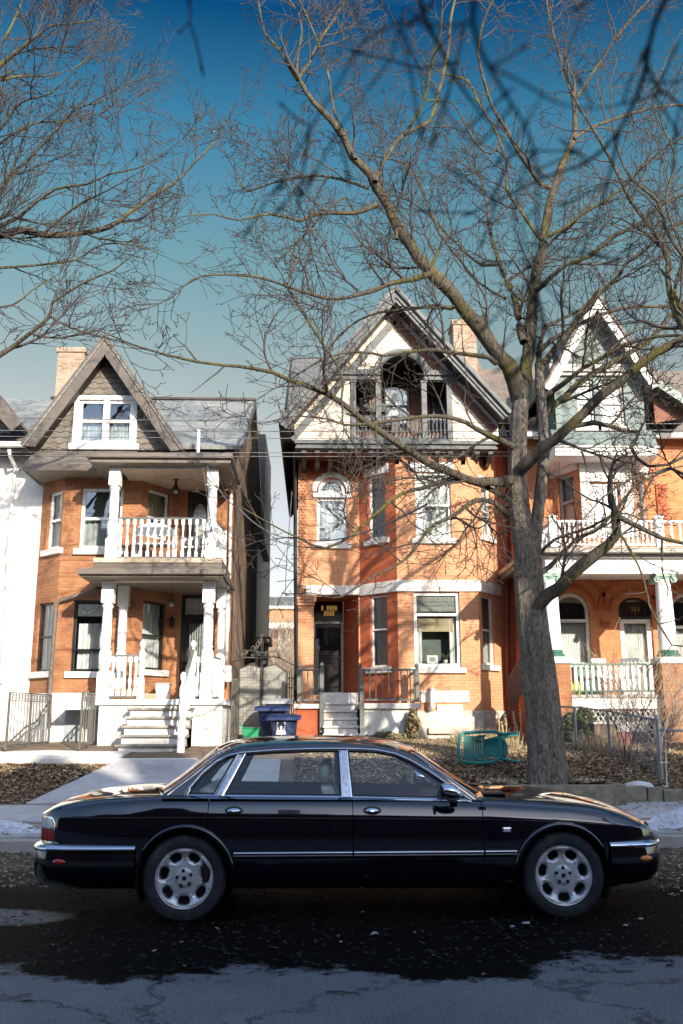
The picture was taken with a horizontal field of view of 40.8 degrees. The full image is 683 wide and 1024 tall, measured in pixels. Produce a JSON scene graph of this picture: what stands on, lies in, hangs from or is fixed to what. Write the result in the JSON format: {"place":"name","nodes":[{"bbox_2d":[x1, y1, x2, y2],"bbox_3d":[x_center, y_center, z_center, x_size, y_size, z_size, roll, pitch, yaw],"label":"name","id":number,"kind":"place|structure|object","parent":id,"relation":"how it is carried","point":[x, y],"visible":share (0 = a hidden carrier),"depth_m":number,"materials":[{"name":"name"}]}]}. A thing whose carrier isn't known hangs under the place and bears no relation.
{"place":"outdoors","nodes":[
{"label":"outdoors","id":0,"kind":"place"},
{"bbox_2d":[110,689,136,698],"bbox_3d":[-5.016,4.177,21.029,0.650,0.240,0.390,0,-13,-2],"label":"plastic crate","id":1,"kind":"object","parent":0,"point":[126,694],"visible":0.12,"depth_m":20.86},
{"bbox_2d":[0,0,278,444],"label":"bare tree","id":2,"kind":"object","parent":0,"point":[34,232],"visible":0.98,"depth_m":16.45,"materials":[{"name":"brown plant"}]},
{"bbox_2d":[26,759,280,803],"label":"path","id":3,"kind":"structure","parent":0,"point":[121,772],"depth_m":16.59,"materials":[{"name":"concrete"}]},
{"bbox_2d":[0,430,680,431],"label":"overhead cable","id":4,"kind":"object","parent":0,"point":[315,431],"visible":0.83,"depth_m":18.82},
{"bbox_2d":[0,848,682,1023],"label":"road","id":5,"kind":"structure","parent":0,"point":[593,989],"depth_m":6.05,"materials":[{"name":"grey asphalt"}]},
{"bbox_2d":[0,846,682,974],"bbox_3d":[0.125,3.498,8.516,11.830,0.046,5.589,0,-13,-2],"label":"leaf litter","id":6,"kind":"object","parent":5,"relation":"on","point":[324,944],"visible":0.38,"depth_m":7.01,"materials":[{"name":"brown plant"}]},
{"bbox_2d":[0,820,682,852],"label":"kerb","id":7,"kind":"structure","parent":5,"relation":"on","point":[25,842],"depth_m":11.35,"materials":[{"name":"concrete"}]},
{"bbox_2d":[0,820,36,828],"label":"snow heap","id":8,"kind":"object","parent":7,"relation":"on","point":[5,824],"visible":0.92,"depth_m":12.18,"materials":[{"name":"white snow"}]},
{"bbox_2d":[0,828,40,833],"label":"snow heap","id":9,"kind":"object","parent":7,"relation":"on","point":[17,830],"visible":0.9,"depth_m":11.67,"materials":[{"name":"white snow"}]},
{"bbox_2d":[1,800,682,834],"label":"snow","id":10,"kind":"structure","parent":7,"relation":"on","point":[679,801],"depth_m":14.03,"materials":[{"name":"white snow"}]},
{"bbox_2d":[523,15,682,583],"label":"bare tree","id":11,"kind":"object","parent":7,"relation":"on","point":[674,300],"visible":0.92,"depth_m":14.69,"materials":[{"name":"brown plant"}]},
{"bbox_2d":[649,807,682,828],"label":"snow heap","id":12,"kind":"object","parent":7,"relation":"on","point":[672,819],"visible":0.81,"depth_m":12.05,"materials":[{"name":"white snow"}]},
{"bbox_2d":[326,990,360,994],"bbox_3d":[0.014,2.775,5.307,0.210,0.014,0.018,-3,-13,14],"label":"fallen twig","id":13,"kind":"object","parent":5,"relation":"on","point":[329,991],"visible":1,"depth_m":5.31,"materials":[{"name":"black plant"}]},
{"bbox_2d":[33,735,660,922],"bbox_3d":[0.067,2.753,8.219,5.298,1.472,2.150,0,-13,-2],"label":"parked car","id":14,"kind":"object","parent":5,"relation":"on","point":[194,842],"visible":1,"depth_m":7.36,"materials":[{"name":"black paint"}]},
{"bbox_2d":[178,0,682,413],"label":"bare tree","id":15,"kind":"object","parent":5,"relation":"on","point":[491,67],"visible":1,"depth_m":1.18,"materials":[{"name":"brown plant"}]},
{"bbox_2d":[0,737,682,804],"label":"ground","id":16,"kind":"structure","parent":0,"point":[287,768],"depth_m":17.64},
{"bbox_2d":[0,395,46,740],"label":"painted brick house","id":17,"kind":"structure","parent":16,"relation":"on","point":[21,494],"depth_m":22.92,"materials":[{"name":"white brick"}]},
{"bbox_2d":[9,700,49,746],"bbox_3d":[-6.843,4.770,20.282,0.119,1.242,1.224,-5,-14,21],"label":"iron handrail","id":18,"kind":"object","parent":16,"relation":"on","point":[31,724],"visible":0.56,"depth_m":20.31,"materials":[{"name":"grey metal"}]},
{"bbox_2d":[0,750,196,763],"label":"terrace","id":19,"kind":"structure","parent":16,"relation":"on","point":[52,756],"depth_m":17.44,"materials":[{"name":"stone"}]},
{"bbox_2d":[4,692,52,749],"bbox_3d":[-6.686,4.480,19.701,0.048,1.161,2.069,-2,-13,6],"label":"iron fence","id":20,"kind":"object","parent":19,"relation":"on","point":[31,699],"visible":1,"depth_m":19.63,"materials":[{"name":"grey metal"}]},
{"bbox_2d":[78,692,98,749],"bbox_3d":[-5.449,4.528,19.934,0.044,1.165,2.046,1,-13,-4],"label":"iron fence","id":21,"kind":"object","parent":19,"relation":"on","point":[91,700],"visible":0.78,"depth_m":19.72,"materials":[{"name":"grey metal"}]},
{"bbox_2d":[5,333,270,752],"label":"brick house","id":22,"kind":"structure","parent":16,"relation":"on","point":[112,612],"depth_m":22.60,"materials":[{"name":"orange brick"}]},
{"bbox_2d":[28,602,53,678],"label":"window","id":23,"kind":"structure","parent":22,"relation":"in","point":[44,672],"depth_m":22.49,"materials":[{"name":"white paint"}]},
{"bbox_2d":[40,491,62,556],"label":"window","id":24,"kind":"structure","parent":22,"relation":"in","point":[53,549],"depth_m":23.05,"materials":[{"name":"white paint"}]},
{"bbox_2d":[63,710,80,740],"bbox_3d":[-6.277,4.999,21.479,0.397,0.701,0.030,0,-13,-2],"label":"basement door","id":25,"kind":"structure","parent":22,"relation":"in","point":[72,717],"depth_m":21.46,"materials":[{"name":"grey plastic"}]},
{"bbox_2d":[64,601,114,677],"bbox_3d":[-5.989,3.084,22.260,1.175,1.872,0.680,0,-13,-2],"label":"window","id":26,"kind":"structure","parent":22,"relation":"in","point":[88,615],"depth_m":22.19,"materials":[{"name":"white glass"}]},
{"bbox_2d":[77,400,111,450],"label":"window","id":27,"kind":"structure","parent":22,"relation":"in","point":[89,409],"depth_m":23.25,"materials":[{"name":"glass"}]},
{"bbox_2d":[73,488,125,554],"bbox_3d":[-5.932,0.274,22.906,1.265,1.714,0.680,0,-13,-2],"label":"window","id":28,"kind":"structure","parent":22,"relation":"in","point":[95,502],"depth_m":22.81,"materials":[{"name":"glass"}]},
{"bbox_2d":[107,401,133,450],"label":"window","id":29,"kind":"structure","parent":22,"relation":"in","point":[122,409],"depth_m":23.26,"materials":[{"name":"glass"}]},
{"bbox_2d":[137,601,168,676],"bbox_3d":[-4.682,3.120,22.617,0.308,1.815,1.047,-8,-15,31],"label":"window","id":30,"kind":"structure","parent":22,"relation":"in","point":[151,610],"depth_m":22.79,"materials":[{"name":"white glass"}]},
{"bbox_2d":[132,523,177,556],"bbox_3d":[-4.482,0.761,22.091,1.000,0.920,0.501,0,-13,-2],"label":"garden bench","id":31,"kind":"object","parent":22,"relation":"on","point":[158,531],"visible":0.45,"depth_m":21.91,"materials":[{"name":"white paint"}]},
{"bbox_2d":[147,490,167,540],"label":"window","id":32,"kind":"structure","parent":22,"relation":"in","point":[157,501],"depth_m":23.52,"materials":[{"name":"glass"}]},
{"bbox_2d":[155,683,171,698],"bbox_3d":[-4.260,4.293,21.925,0.360,0.410,0.340,0,-13,-2],"label":"flower pot","id":33,"kind":"object","parent":22,"relation":"on","point":[162,690],"visible":0.77,"depth_m":21.79,"materials":[{"name":"white ceramic"}]},
{"bbox_2d":[178,595,203,698],"bbox_3d":[-3.641,3.395,23.058,0.798,2.630,0.110,0,-13,-2],"label":"door","id":34,"kind":"structure","parent":22,"relation":"in","point":[192,614],"depth_m":23.15,"materials":[{"name":"black paint"}]},
{"bbox_2d":[179,534,206,556],"bbox_3d":[-3.568,0.929,22.380,0.713,0.714,0.563,0,-13,-2],"label":"patio chair","id":35,"kind":"object","parent":22,"relation":"on","point":[185,548],"visible":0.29,"depth_m":22.19,"materials":[{"name":"white paint"}]},
{"bbox_2d":[186,492,207,556],"bbox_3d":[-3.663,0.358,23.753,0.647,1.801,0.110,0,-13,-2],"label":"door","id":36,"kind":"structure","parent":22,"relation":"in","point":[197,502],"depth_m":23.80,"materials":[{"name":"brown paint"}]},
{"bbox_2d":[203,465,221,550],"bbox_3d":[-3.024,-0.167,21.523,0.592,2.151,0.079,8,-15,-32],"label":"overhead cable","id":37,"kind":"object","parent":22,"relation":"attached to","point":[208,507],"visible":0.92,"depth_m":21.44,"materials":[{"name":"black rubber"}]},
{"bbox_2d":[206,465,427,541],"bbox_3d":[-0.284,-0.566,16.291,1.836,3.628,11.566,5,-14,-21],"label":"overhead cable","id":38,"kind":"object","parent":22,"relation":"attached to","point":[422,506],"visible":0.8,"depth_m":15.28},
{"bbox_2d":[230,679,238,740],"bbox_3d":[-2.499,4.670,21.432,0.166,1.541,0.030,0,-13,-2],"label":"iron fence","id":39,"kind":"object","parent":16,"relation":"on","point":[234,707],"visible":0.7,"depth_m":21.44,"materials":[{"name":"grey metal"}]},
{"bbox_2d":[238,722,260,737],"bbox_3d":[-2.060,4.953,20.508,0.495,0.512,0.340,0,-13,-2],"label":"green bin","id":40,"kind":"object","parent":16,"relation":"on","point":[248,732],"visible":0.62,"depth_m":20.37,"materials":[{"name":"plastic"}]},
{"bbox_2d":[232,634,294,738],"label":"iron gate","id":41,"kind":"structure","parent":16,"relation":"on","point":[248,690],"depth_m":23.54,"materials":[{"name":"grey metal"}]},
{"bbox_2d":[255,637,272,725],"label":"lamp post","id":42,"kind":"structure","parent":16,"relation":"on","point":[266,644],"depth_m":29.77,"materials":[{"name":"brown metal"}]},
{"bbox_2d":[254,705,289,736],"bbox_3d":[-1.621,5.001,21.521,0.815,0.930,0.867,0,-13,-2],"label":"wheelie bin","id":43,"kind":"object","parent":16,"relation":"on","point":[263,711],"visible":0.58,"depth_m":21.23,"materials":[{"name":"blue plastic"}]},
{"bbox_2d":[262,698,292,713],"bbox_3d":[-1.555,5.127,22.469,0.734,1.108,0.867,0,-13,-2],"label":"wheelie bin","id":44,"kind":"object","parent":16,"relation":"on","point":[281,701],"visible":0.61,"depth_m":22.21,"materials":[{"name":"grey plastic"}]},
{"bbox_2d":[266,714,300,735],"bbox_3d":[-1.291,4.915,20.679,0.762,0.719,0.867,0,-13,-2],"label":"wheelie bin","id":45,"kind":"object","parent":16,"relation":"on","point":[283,724],"visible":0.74,"depth_m":20.38,"materials":[{"name":"blue plastic"}]},
{"bbox_2d":[284,671,296,713],"bbox_3d":[-1.315,4.998,23.652,0.310,1.784,0.030,0,-13,-2],"label":"iron fence","id":46,"kind":"object","parent":16,"relation":"on","point":[289,678],"visible":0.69,"depth_m":23.74,"materials":[{"name":"black metal"}]},
{"bbox_2d":[268,598,315,713],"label":"bare shrub","id":47,"kind":"object","parent":16,"relation":"on","point":[288,655],"visible":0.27,"depth_m":54.44,"materials":[{"name":"brown plant"}]},
{"bbox_2d":[269,597,317,713],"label":"house","id":48,"kind":"structure","parent":16,"relation":"on","point":[273,602],"depth_m":61.90,"materials":[{"name":"orange brick"}]},
{"bbox_2d":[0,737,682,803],"bbox_3d":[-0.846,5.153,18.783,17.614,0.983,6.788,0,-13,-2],"label":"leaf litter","id":49,"kind":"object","parent":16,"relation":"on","point":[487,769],"visible":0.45,"depth_m":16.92,"materials":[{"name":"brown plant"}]},
{"bbox_2d":[456,730,520,764],"bbox_3d":[2.756,4.416,17.244,1.216,0.626,0.462,0,-13,-2],"label":"plastic chair","id":50,"kind":"object","parent":49,"relation":"on","point":[496,747],"visible":1,"depth_m":17.20,"materials":[{"name":"teal plastic"}]},
{"bbox_2d":[363,730,406,739],"bbox_3d":[1.114,5.433,21.995,1.281,0.422,0.725,0,-13,-2],"label":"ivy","id":51,"kind":"object","parent":16,"relation":"on","point":[386,735],"visible":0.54,"depth_m":21.84,"materials":[{"name":"beige plant"}]},
{"bbox_2d":[277,285,511,738],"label":"brick house","id":52,"kind":"structure","parent":16,"relation":"on","point":[375,672],"depth_m":24.42,"materials":[{"name":"orange brick"}]},
{"bbox_2d":[285,492,291,592],"bbox_3d":[-1.405,0.794,24.407,0.176,2.776,0.023,0,-13,-2],"label":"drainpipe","id":53,"kind":"object","parent":52,"relation":"attached to","point":[287,542],"visible":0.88,"depth_m":24.39,"materials":[{"name":"metal"}]},
{"bbox_2d":[314,601,342,694],"bbox_3d":[-0.374,3.760,25.521,0.844,2.587,0.170,0,-13,-2],"label":"door","id":54,"kind":"structure","parent":52,"relation":"in","point":[328,615],"depth_m":25.55,"materials":[{"name":"black wood"}]},
{"bbox_2d":[312,498,350,548],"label":"window","id":55,"kind":"structure","parent":52,"relation":"in","point":[325,525],"depth_m":25.24,"materials":[{"name":"glass"}]},
{"bbox_2d":[317,479,345,492],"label":"window","id":56,"kind":"structure","parent":52,"relation":"in","point":[324,484],"depth_m":25.40,"materials":[{"name":"glass"}]},
{"bbox_2d":[359,394,371,427],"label":"window","id":57,"kind":"structure","parent":52,"relation":"in","point":[363,400],"depth_m":25.92,"materials":[{"name":"black glass"}]},
{"bbox_2d":[363,463,388,546],"bbox_3d":[0.998,-0.180,24.826,0.857,2.180,0.308,-12,-17,41],"label":"window","id":58,"kind":"structure","parent":52,"relation":"in","point":[382,520],"depth_m":24.90,"materials":[{"name":"glass"}]},
{"bbox_2d":[365,595,391,673],"bbox_3d":[1.025,3.192,24.038,0.837,2.028,0.307,-12,-17,41],"label":"window","id":59,"kind":"structure","parent":52,"relation":"in","point":[379,621],"depth_m":24.17,"materials":[{"name":"grey glass"}]},
{"bbox_2d":[383,382,409,427],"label":"window","id":60,"kind":"structure","parent":52,"relation":"in","point":[401,399],"depth_m":25.99,"materials":[{"name":"glass"}]},
{"bbox_2d":[427,655,437,662],"bbox_3d":[2.342,3.793,23.662,0.280,0.200,0.024,0,-13,-2],"label":"picture frame","id":61,"kind":"object","parent":52,"relation":"in","point":[432,658],"visible":1,"depth_m":23.65,"materials":[{"name":"white paper"}]},
{"bbox_2d":[410,462,456,543],"bbox_3d":[2.426,-0.226,24.427,1.183,2.214,0.307,0,-13,-2],"label":"window","id":62,"kind":"structure","parent":52,"relation":"in","point":[445,501],"depth_m":24.48,"materials":[{"name":"white paint"}]},
{"bbox_2d":[430,395,445,424],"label":"window","id":63,"kind":"structure","parent":52,"relation":"in","point":[435,406],"depth_m":26.01,"materials":[{"name":"black glass"}]},
{"bbox_2d":[410,592,466,672],"bbox_3d":[2.452,3.138,23.848,1.430,2.096,0.680,0,-13,-2],"label":"window","id":64,"kind":"structure","parent":52,"relation":"in","point":[436,617],"depth_m":23.84,"materials":[{"name":"white paint"}]},
{"bbox_2d":[440,651,449,662],"bbox_3d":[2.705,3.730,23.688,0.347,0.332,0.136,4,-13,-16],"label":"potted plant","id":65,"kind":"object","parent":52,"relation":"on","point":[445,661],"visible":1,"depth_m":23.66,"materials":[{"name":"green plant"}]},
{"bbox_2d":[437,705,462,725],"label":"basement window","id":66,"kind":"structure","parent":52,"relation":"in","point":[447,715],"depth_m":23.08,"materials":[{"name":"white paint"}]},
{"bbox_2d":[478,475,496,543],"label":"window","id":67,"kind":"structure","parent":52,"relation":"in","point":[487,537],"depth_m":24.92,"materials":[{"name":"white paint"}]},
{"bbox_2d":[481,596,499,670],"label":"window","id":68,"kind":"structure","parent":52,"relation":"in","point":[487,666],"depth_m":24.17,"materials":[{"name":"white paint"}]},
{"bbox_2d":[404,707,420,738],"bbox_3d":[1.727,5.218,22.293,0.432,0.950,0.534,-4,-14,17],"label":"shrub","id":69,"kind":"object","parent":16,"relation":"on","point":[412,725],"visible":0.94,"depth_m":22.17,"materials":[{"name":"beige plant"}]},
{"bbox_2d":[512,711,515,730],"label":"dead stalk","id":70,"kind":"object","parent":16,"relation":"on","point":[513,717],"visible":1,"depth_m":19.92,"materials":[{"name":"brown plant"}]},
{"bbox_2d":[518,704,521,732],"bbox_3d":[3.874,4.479,19.936,0.082,0.623,0.089,0,-13,-2],"label":"dead stalk","id":71,"kind":"object","parent":16,"relation":"on","point":[520,720],"visible":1,"depth_m":19.95,"materials":[{"name":"brown plant"}]},
{"bbox_2d":[446,725,634,750],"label":"dry grass","id":72,"kind":"structure","parent":16,"relation":"on","point":[491,735],"depth_m":19.45,"materials":[{"name":"beige plant"}]},
{"bbox_2d":[563,712,574,742],"bbox_3d":[5.052,4.879,20.372,0.397,0.882,0.441,0,-13,-2],"label":"evergreen shrub","id":73,"kind":"object","parent":16,"relation":"on","point":[570,723],"visible":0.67,"depth_m":20.29,"materials":[{"name":"green plant"}]},
{"bbox_2d":[482,290,682,742],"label":"brick house","id":74,"kind":"structure","parent":16,"relation":"on","point":[583,607],"depth_m":23.57,"materials":[{"name":"orange brick"}]},
{"bbox_2d":[557,473,576,536],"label":"window","id":75,"kind":"structure","parent":74,"relation":"in","point":[565,496],"depth_m":24.04,"materials":[{"name":"grey glass"}]},
{"bbox_2d":[558,593,591,666],"bbox_3d":[5.940,3.139,23.855,1.159,2.053,0.680,0,-13,-2],"label":"window","id":76,"kind":"structure","parent":74,"relation":"in","point":[573,610],"depth_m":23.79,"materials":[{"name":"white glass"}]},
{"bbox_2d":[574,380,600,431],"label":"window","id":77,"kind":"structure","parent":74,"relation":"in","point":[580,403],"depth_m":23.60,"materials":[{"name":"white glass"}]},
{"bbox_2d":[591,483,620,537],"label":"window","id":78,"kind":"structure","parent":74,"relation":"in","point":[599,510],"depth_m":23.52,"materials":[{"name":"glass"}]},
{"bbox_2d":[590,659,621,694],"bbox_3d":[6.376,3.973,22.119,0.532,0.900,0.541,6,-14,-24],"label":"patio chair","id":79,"kind":"object","parent":74,"relation":"on","point":[603,660],"visible":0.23,"depth_m":22.37,"materials":[{"name":"white paint"}]},
{"bbox_2d":[598,380,631,431],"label":"window","id":80,"kind":"structure","parent":74,"relation":"in","point":[608,405],"depth_m":23.66,"materials":[{"name":"white glass"}]},
{"bbox_2d":[617,658,642,693],"bbox_3d":[6.868,3.929,21.937,0.534,0.900,0.542,-7,-14,26],"label":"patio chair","id":81,"kind":"object","parent":74,"relation":"on","point":[628,659],"visible":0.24,"depth_m":22.15,"materials":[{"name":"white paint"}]},
{"bbox_2d":[618,598,650,618],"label":"window","id":82,"kind":"structure","parent":74,"relation":"in","point":[625,611],"depth_m":23.96,"materials":[{"name":"black glass"}]},
{"bbox_2d":[619,619,653,693],"bbox_3d":[7.594,3.729,23.648,0.804,1.920,0.172,0,-13,-2],"label":"door","id":83,"kind":"structure","parent":74,"relation":"in","point":[627,626],"depth_m":23.76,"materials":[{"name":"white paint"}]},
{"bbox_2d":[635,475,653,538],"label":"window","id":84,"kind":"structure","parent":74,"relation":"in","point":[638,509],"depth_m":24.25,"materials":[{"name":"glass"}]},
{"bbox_2d":[672,594,682,656],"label":"window","id":85,"kind":"structure","parent":74,"relation":"in","point":[678,603],"depth_m":24.35,"materials":[{"name":"white glass"}]},
{"bbox_2d":[572,706,597,742],"bbox_3d":[5.372,4.782,20.329,0.596,0.969,0.716,0,-13,-2],"label":"evergreen shrub","id":86,"kind":"object","parent":16,"relation":"on","point":[586,721],"visible":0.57,"depth_m":20.14,"materials":[{"name":"green plant"}]},
{"bbox_2d":[590,722,648,743],"bbox_3d":[6.062,4.875,20.167,1.220,0.525,0.580,0,-13,-2],"label":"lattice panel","id":87,"kind":"object","parent":16,"relation":"on","point":[599,727],"visible":0.31,"depth_m":19.93,"materials":[{"name":"white wood"}]},
{"bbox_2d":[561,706,682,780],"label":"chain link fence","id":88,"kind":"object","parent":16,"relation":"on","point":[658,747],"visible":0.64,"depth_m":17.72,"materials":[{"name":"metal"}]},
{"bbox_2d":[565,618,682,757],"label":"bare shrub","id":89,"kind":"object","parent":16,"relation":"on","point":[671,723],"visible":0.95,"depth_m":18.15,"materials":[{"name":"brown plant"}]},
{"bbox_2d":[597,671,667,759],"bbox_3d":[5.668,3.884,17.650,1.324,1.741,0.973,0,-13,-2],"label":"bare shrub","id":90,"kind":"object","parent":16,"relation":"on","point":[622,692],"visible":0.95,"depth_m":17.69,"materials":[{"name":"brown plant"}]},
{"bbox_2d":[625,781,653,786],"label":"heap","id":91,"kind":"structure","parent":16,"relation":"on","point":[646,784],"depth_m":15.68,"materials":[{"name":"white snow"}]},
{"bbox_2d":[646,787,662,801],"bbox_3d":[5.266,4.784,15.513,0.248,0.270,0.200,0,-13,-2],"label":"edging timber","id":92,"kind":"object","parent":16,"relation":"on","point":[654,794],"visible":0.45,"depth_m":15.42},
{"bbox_2d":[660,722,668,786],"bbox_3d":[5.693,4.292,16.235,0.223,1.133,0.023,0,-13,-2],"label":"fence post","id":93,"kind":"object","parent":16,"relation":"on","point":[665,741],"visible":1,"depth_m":16.23,"materials":[{"name":"grey metal"}]},
{"bbox_2d":[0,802,682,823],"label":"sidewalk","id":94,"kind":"structure","parent":0,"point":[30,814],"depth_m":14.06,"materials":[{"name":"concrete"}]},
{"bbox_2d":[491,778,626,804],"bbox_3d":[3.623,4.832,15.703,1.989,0.430,1.753,0,-13,-2],"label":"timber planter","id":95,"kind":"object","parent":94,"relation":"on","point":[610,792],"visible":0.39,"depth_m":14.90,"materials":[{"name":"wood"}]},
{"bbox_2d":[0,0,682,784],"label":"maple tree","id":96,"kind":"object","parent":95,"relation":"in","point":[546,742],"visible":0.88,"depth_m":16.62,"materials":[{"name":"brown plant"}]},
{"bbox_2d":[0,455,661,456],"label":"overhead cable","id":97,"kind":"object","parent":96,"relation":"attached to","point":[296,456],"visible":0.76,"depth_m":18.68,"materials":[{"name":"black rubber"}]},
{"bbox_2d":[0,436,682,438],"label":"overhead cable","id":98,"kind":"object","parent":96,"relation":"attached to","point":[321,438],"visible":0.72,"depth_m":18.79,"materials":[{"name":"black rubber"}]},
{"bbox_2d":[503,775,603,783],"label":"dry grass","id":99,"kind":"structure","parent":95,"relation":"in","point":[568,781],"depth_m":15.73,"materials":[{"name":"brown plant"}]},
{"bbox_2d":[626,785,646,801],"bbox_3d":[4.934,4.773,15.505,0.377,0.290,0.200,0,-13,-2],"label":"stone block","id":100,"kind":"object","parent":94,"relation":"on","point":[636,793],"visible":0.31,"depth_m":15.41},
{"bbox_2d":[662,789,682,801],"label":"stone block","id":101,"kind":"object","parent":94,"relation":"on","point":[672,795],"visible":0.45,"depth_m":15.43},
{"bbox_2d":[0,0,682,698],"label":"sky","id":102,"kind":"structure","parent":0,"point":[226,42],"materials":[{"name":"blue"}]},
{"bbox_2d":[15,418,682,423],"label":"overhead cable","id":103,"kind":"object","parent":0,"point":[306,421],"visible":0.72,"depth_m":18.86,"materials":[{"name":"black rubber"}]},
{"bbox_2d":[19,450,681,452],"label":"overhead cable","id":104,"kind":"object","parent":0,"point":[282,452],"visible":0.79,"depth_m":18.69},
{"bbox_2d":[572,679,582,694],"bbox_3d":[5.455,4.079,21.408,0.340,0.380,0.323,0,-13,-2],"label":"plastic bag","id":105,"kind":"object","parent":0,"point":[573,688],"visible":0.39,"depth_m":21.28,"materials":[{"name":"yellow plastic"}]},
{"bbox_2d":[571,666,596,694],"bbox_3d":[5.793,4.035,21.890,0.580,0.680,0.560,0,-13,-2],"label":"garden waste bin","id":106,"kind":"object","parent":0,"point":[578,675],"visible":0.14,"depth_m":21.67,"materials":[{"name":"paint"}]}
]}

